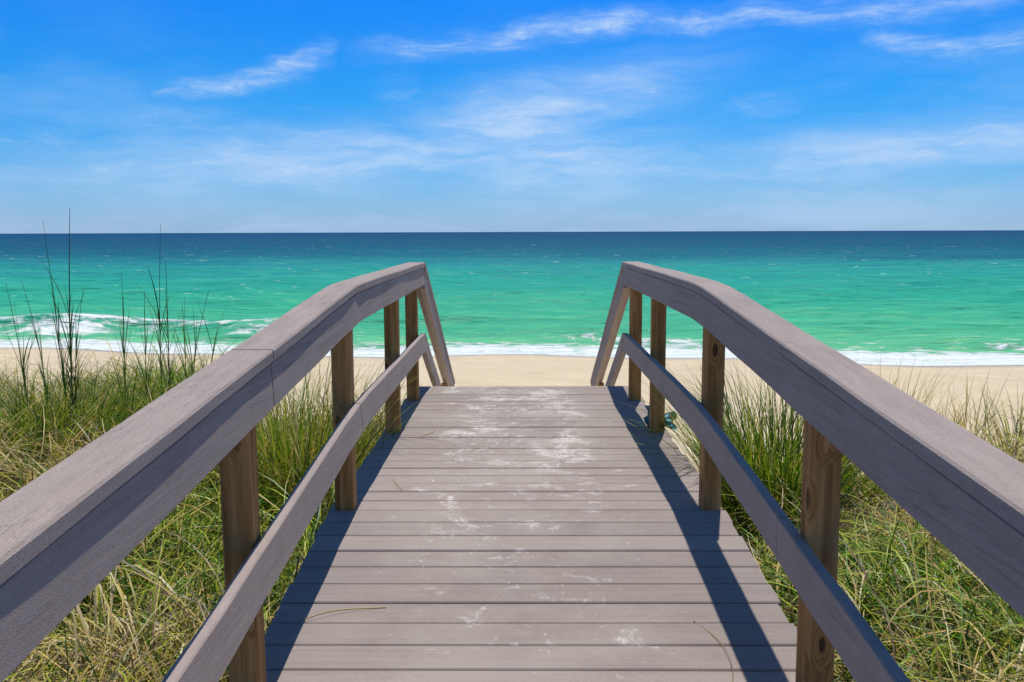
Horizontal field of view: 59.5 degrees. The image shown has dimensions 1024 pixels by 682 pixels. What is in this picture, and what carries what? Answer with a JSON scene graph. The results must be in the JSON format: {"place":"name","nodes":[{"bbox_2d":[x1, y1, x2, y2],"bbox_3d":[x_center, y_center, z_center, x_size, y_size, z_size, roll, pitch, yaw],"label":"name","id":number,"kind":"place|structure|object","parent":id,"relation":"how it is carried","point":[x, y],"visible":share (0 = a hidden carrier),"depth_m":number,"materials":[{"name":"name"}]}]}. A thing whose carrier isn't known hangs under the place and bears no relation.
{"place":"outdoors","nodes":[
{"label":"outdoors","id":0,"kind":"place"},
{"bbox_2d":[0,230,1023,365],"bbox_3d":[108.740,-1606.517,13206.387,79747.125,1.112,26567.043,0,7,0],"label":"sea","id":1,"kind":"structure","parent":0,"point":[940,297],"depth_m":66.54,"materials":[{"name":"liquid"}]},
{"bbox_2d":[0,347,1023,681],"bbox_3d":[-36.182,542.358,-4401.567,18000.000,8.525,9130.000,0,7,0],"label":"beach","id":2,"kind":"structure","parent":0,"point":[518,371],"depth_m":20.52,"materials":[{"name":"beige sand"}]},
{"bbox_2d":[6,285,45,430],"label":"sea oats stalk","id":3,"kind":"object","parent":2,"relation":"on","point":[23,375],"visible":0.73,"depth_m":6.40,"materials":[{"name":"green plant"}]},
{"bbox_2d":[21,280,60,415],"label":"sea oats stalk","id":4,"kind":"object","parent":2,"relation":"on","point":[40,353],"visible":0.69,"depth_m":6.67,"materials":[{"name":"green plant"}]},
{"bbox_2d":[43,224,73,422],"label":"sea oats stalk","id":5,"kind":"object","parent":2,"relation":"on","point":[62,366],"visible":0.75,"depth_m":6.45,"materials":[{"name":"green plant"}]},
{"bbox_2d":[0,353,128,467],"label":"grass tuft","id":6,"kind":"object","parent":2,"relation":"on","point":[40,424],"visible":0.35,"depth_m":6.28,"materials":[{"name":"green plant"}]},
{"bbox_2d":[39,210,93,425],"bbox_3d":[-3.150,-0.017,6.370,0.263,1.827,0.327,1,7,11],"label":"sea oats stalk","id":7,"kind":"object","parent":2,"relation":"on","point":[69,342],"visible":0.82,"depth_m":6.35,"materials":[{"name":"green plant"}]},
{"bbox_2d":[59,287,86,408],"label":"sea oats stalk","id":8,"kind":"object","parent":2,"relation":"on","point":[76,348],"visible":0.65,"depth_m":6.51,"materials":[{"name":"green plant"}]},
{"bbox_2d":[0,353,157,461],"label":"grass tuft","id":9,"kind":"object","parent":2,"relation":"on","point":[82,406],"visible":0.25,"depth_m":6.39,"materials":[{"name":"green plant"}]},
{"bbox_2d":[99,272,132,415],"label":"sea oats stalk","id":10,"kind":"object","parent":2,"relation":"on","point":[123,350],"visible":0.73,"depth_m":7.03,"materials":[{"name":"green plant"}]},
{"bbox_2d":[101,557,134,638],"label":"grass tuft","id":11,"kind":"object","parent":2,"relation":"on","point":[125,576],"visible":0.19,"depth_m":3.68,"materials":[{"name":"green plant"}]},
{"bbox_2d":[61,357,182,424],"bbox_3d":[-3.010,0.460,7.050,1.387,0.788,1.306,0,7,0],"label":"grass tuft","id":12,"kind":"object","parent":2,"relation":"on","point":[169,382],"visible":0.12,"depth_m":7.07,"materials":[{"name":"green plant"}]},
{"bbox_2d":[127,291,157,400],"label":"sea oats stalk","id":13,"kind":"object","parent":2,"relation":"on","point":[145,381],"visible":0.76,"depth_m":7.17,"materials":[{"name":"green plant"}]},
{"bbox_2d":[135,261,182,393],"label":"sea oats stalk","id":14,"kind":"object","parent":2,"relation":"on","point":[169,365],"visible":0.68,"depth_m":7.33,"materials":[{"name":"green plant"}]},
{"bbox_2d":[146,224,171,394],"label":"sea oats stalk","id":15,"kind":"object","parent":2,"relation":"on","point":[159,342],"visible":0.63,"depth_m":7.12,"materials":[{"name":"green plant"}]},
{"bbox_2d":[105,341,212,411],"bbox_3d":[-2.604,0.438,7.281,1.536,0.824,1.353,0,7,0],"label":"grass tuft","id":16,"kind":"object","parent":2,"relation":"on","point":[155,378],"visible":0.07,"depth_m":7.28,"materials":[{"name":"green plant"}]},
{"bbox_2d":[168,300,201,377],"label":"sea oats stalk","id":17,"kind":"object","parent":2,"relation":"on","point":[184,338],"visible":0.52,"depth_m":7.54,"materials":[{"name":"green plant"}]},
{"bbox_2d":[172,290,208,381],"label":"sea oats stalk","id":18,"kind":"object","parent":2,"relation":"on","point":[191,367],"visible":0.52,"depth_m":7.50,"materials":[{"name":"green plant"}]},
{"bbox_2d":[188,297,228,367],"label":"sea oats stalk","id":19,"kind":"object","parent":2,"relation":"on","point":[210,340],"visible":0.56,"depth_m":7.87,"materials":[{"name":"green plant"}]},
{"bbox_2d":[133,347,407,492],"bbox_3d":[-1.609,0.506,5.967,1.817,1.063,1.959,4,8,30],"label":"grass tuft","id":20,"kind":"object","parent":2,"relation":"on","point":[305,429],"visible":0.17,"depth_m":5.87,"materials":[{"name":"green plant"}]},
{"bbox_2d":[129,342,462,532],"bbox_3d":[-1.337,0.510,5.699,2.392,1.175,2.203,0,7,0],"label":"grass tuft","id":21,"kind":"object","parent":2,"relation":"on","point":[303,466],"visible":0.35,"depth_m":5.53,"materials":[{"name":"green plant"}]},
{"bbox_2d":[318,369,439,441],"bbox_3d":[-1.103,0.492,7.189,1.242,0.683,1.438,-4,8,-30],"label":"grass tuft","id":22,"kind":"object","parent":2,"relation":"on","point":[365,389],"visible":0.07,"depth_m":7.05,"materials":[{"name":"green plant"}]},
{"bbox_2d":[0,261,1023,681],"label":"boardwalk","id":23,"kind":"structure","parent":2,"relation":"on","point":[516,535],"depth_m":3.11,"materials":[{"name":"grey wood"}]},
{"bbox_2d":[303,607,385,619],"bbox_3d":[-0.601,0.974,3.226,0.297,0.015,0.020,-3,7,-19],"label":"dry straw","id":24,"kind":"object","parent":23,"relation":"on","point":[343,609],"visible":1,"depth_m":3.23,"materials":[{"name":"brown plant"}]},
{"bbox_2d":[644,405,676,429],"bbox_3d":[0.977,0.492,5.891,0.222,0.150,0.138,1,7,13],"label":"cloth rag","id":25,"kind":"object","parent":23,"relation":"on","point":[646,419],"visible":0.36,"depth_m":5.89,"materials":[{"name":"blue fabric"}]},
{"bbox_2d":[693,620,733,681],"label":"dry straw","id":26,"kind":"object","parent":23,"relation":"on","point":[719,641],"visible":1,"depth_m":3.02,"materials":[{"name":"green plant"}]},
{"bbox_2d":[0,335,1023,681],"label":"dune grass","id":27,"kind":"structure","parent":2,"relation":"on","point":[918,641],"depth_m":3.72,"materials":[{"name":"green plant"}]},
{"bbox_2d":[594,350,948,574],"bbox_3d":[1.427,0.574,4.989,2.106,1.128,2.211,0,7,0],"label":"grass tuft","id":28,"kind":"object","parent":2,"relation":"on","point":[763,469],"visible":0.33,"depth_m":4.92,"materials":[{"name":"green plant"}]},
{"bbox_2d":[857,515,977,611],"bbox_3d":[1.731,1.009,3.850,0.546,0.486,0.550,2,7,20],"label":"grass tuft","id":29,"kind":"object","parent":2,"relation":"on","point":[907,561],"visible":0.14,"depth_m":3.93,"materials":[{"name":"green plant"}]},
{"bbox_2d":[869,357,975,412],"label":"grass tuft","id":30,"kind":"object","parent":2,"relation":"on","point":[921,386],"visible":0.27,"depth_m":7.79,"materials":[{"name":"plant"}]},
{"bbox_2d":[922,367,1019,439],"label":"grass tuft","id":31,"kind":"object","parent":2,"relation":"on","point":[964,422],"visible":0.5,"depth_m":7.13,"materials":[{"name":"plant"}]},
{"bbox_2d":[963,378,1023,460],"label":"grass tuft","id":32,"kind":"object","parent":2,"relation":"on","point":[1017,425],"visible":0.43,"depth_m":6.42,"materials":[{"name":"plant"}]},
{"bbox_2d":[0,0,1023,233],"label":"sky","id":33,"kind":"structure","parent":0,"point":[123,116],"materials":[{"name":"blue"}]}
]}

